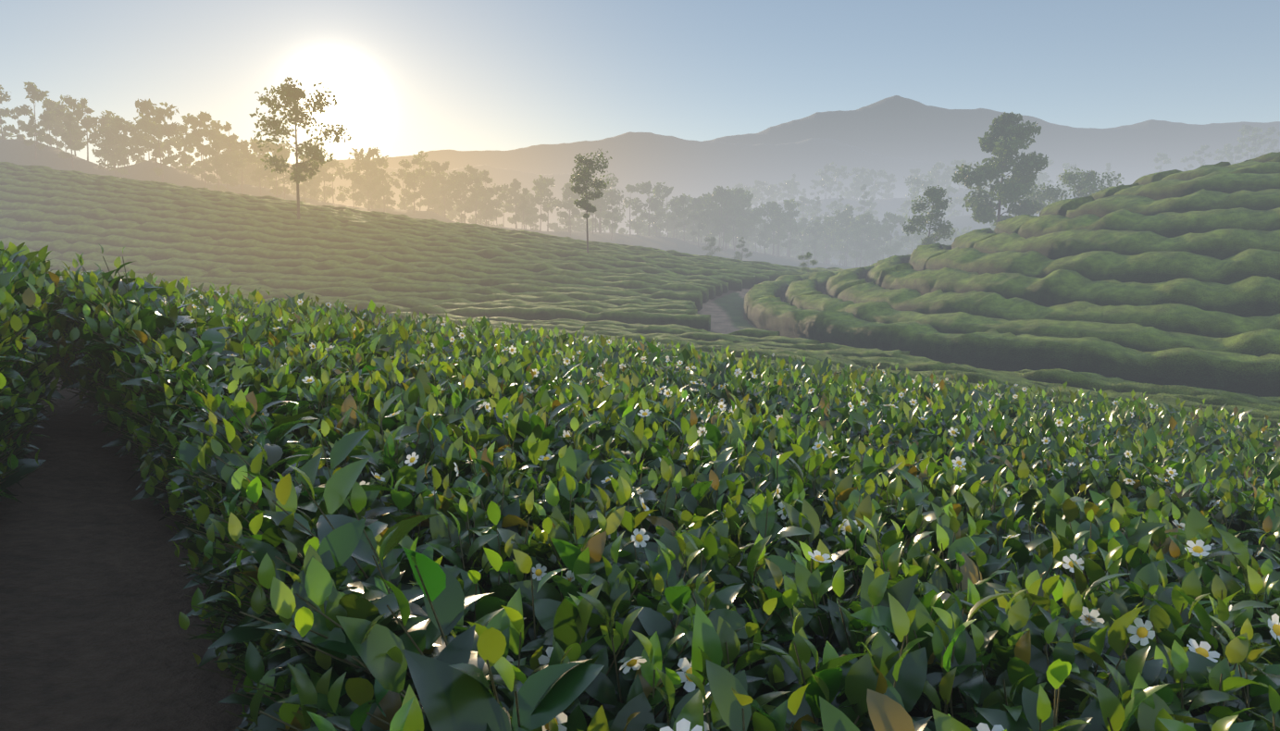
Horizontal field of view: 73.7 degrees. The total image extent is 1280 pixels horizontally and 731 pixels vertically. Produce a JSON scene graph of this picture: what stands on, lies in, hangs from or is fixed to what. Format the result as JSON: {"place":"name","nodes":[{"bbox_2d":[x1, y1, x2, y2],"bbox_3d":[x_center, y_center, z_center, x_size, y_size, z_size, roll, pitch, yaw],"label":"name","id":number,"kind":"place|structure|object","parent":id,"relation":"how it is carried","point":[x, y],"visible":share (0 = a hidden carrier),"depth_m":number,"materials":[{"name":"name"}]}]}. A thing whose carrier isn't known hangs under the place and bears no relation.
{"place":"outdoors","nodes":[
{"label":"outdoors","id":0,"kind":"place"},
{"bbox_2d":[0,95,1279,730],"bbox_3d":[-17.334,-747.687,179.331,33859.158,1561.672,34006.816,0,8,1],"label":"terrain","id":1,"kind":"structure","parent":0,"point":[94,580],"depth_m":6.39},
{"bbox_2d":[248,76,351,219],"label":"tree","id":2,"kind":"object","parent":1,"relation":"on","point":[292,93],"visible":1,"depth_m":100.57,"materials":[{"name":"green plant"}]},
{"bbox_2d":[0,81,995,267],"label":"tree line","id":3,"kind":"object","parent":1,"relation":"on","point":[732,222],"depth_m":325.71,"materials":[{"name":"green plant"}]},
{"bbox_2d":[569,148,612,252],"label":"tree","id":4,"kind":"object","parent":1,"relation":"on","point":[584,175],"visible":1,"depth_m":91.31,"materials":[{"name":"green plant"}]},
{"bbox_2d":[0,240,1279,730],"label":"tea bushes","id":5,"kind":"object","parent":1,"relation":"on","point":[1009,633],"depth_m":2.36,"materials":[{"name":"green plant"}]},
{"bbox_2d":[0,151,1279,718],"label":"tea terraces","id":6,"kind":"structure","parent":1,"relation":"on","point":[1161,287],"depth_m":53.48,"materials":[{"name":"green plant"}]},
{"bbox_2d":[702,236,721,255],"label":"valley tree","id":7,"kind":"object","parent":1,"relation":"on","point":[711,242],"visible":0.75,"depth_m":197.24,"materials":[{"name":"green plant"}]},
{"bbox_2d":[732,236,753,260],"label":"valley tree","id":8,"kind":"object","parent":1,"relation":"on","point":[739,256],"visible":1,"depth_m":186.75,"materials":[{"name":"green plant"}]},
{"bbox_2d":[797,252,818,274],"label":"valley tree","id":9,"kind":"object","parent":1,"relation":"on","point":[809,256],"visible":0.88,"depth_m":87.11,"materials":[{"name":"green plant"}]},
{"bbox_2d":[671,174,1078,240],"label":"tree line","id":10,"kind":"object","parent":1,"relation":"on","point":[923,185],"depth_m":615.90,"materials":[{"name":"green plant"}]},
{"bbox_2d":[902,185,955,247],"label":"tree","id":11,"kind":"object","parent":1,"relation":"on","point":[934,195],"visible":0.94,"depth_m":109.71,"materials":[{"name":"green plant"}]},
{"bbox_2d":[694,124,1279,224],"bbox_3d":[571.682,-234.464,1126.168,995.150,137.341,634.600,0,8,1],"label":"tree line","id":12,"kind":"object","parent":1,"relation":"on","point":[790,186],"depth_m":1170.02,"materials":[{"name":"green plant"}]},
{"bbox_2d":[950,111,1048,228],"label":"tall tree","id":13,"kind":"object","parent":1,"relation":"on","point":[1005,137],"visible":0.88,"depth_m":110.64,"materials":[{"name":"green plant"}]},
{"bbox_2d":[1010,184,1061,215],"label":"round tree","id":14,"kind":"object","parent":1,"relation":"on","point":[1032,197],"visible":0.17,"depth_m":142.49,"materials":[{"name":"green plant"}]},
{"bbox_2d":[1031,166,1124,205],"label":"round tree","id":15,"kind":"object","parent":1,"relation":"on","point":[1087,179],"visible":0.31,"depth_m":130.24,"materials":[{"name":"green plant"}]},
{"bbox_2d":[0,0,1279,168],"label":"sky","id":16,"kind":"structure","parent":0,"point":[405,77],"materials":[{"name":"blue"}]}
]}

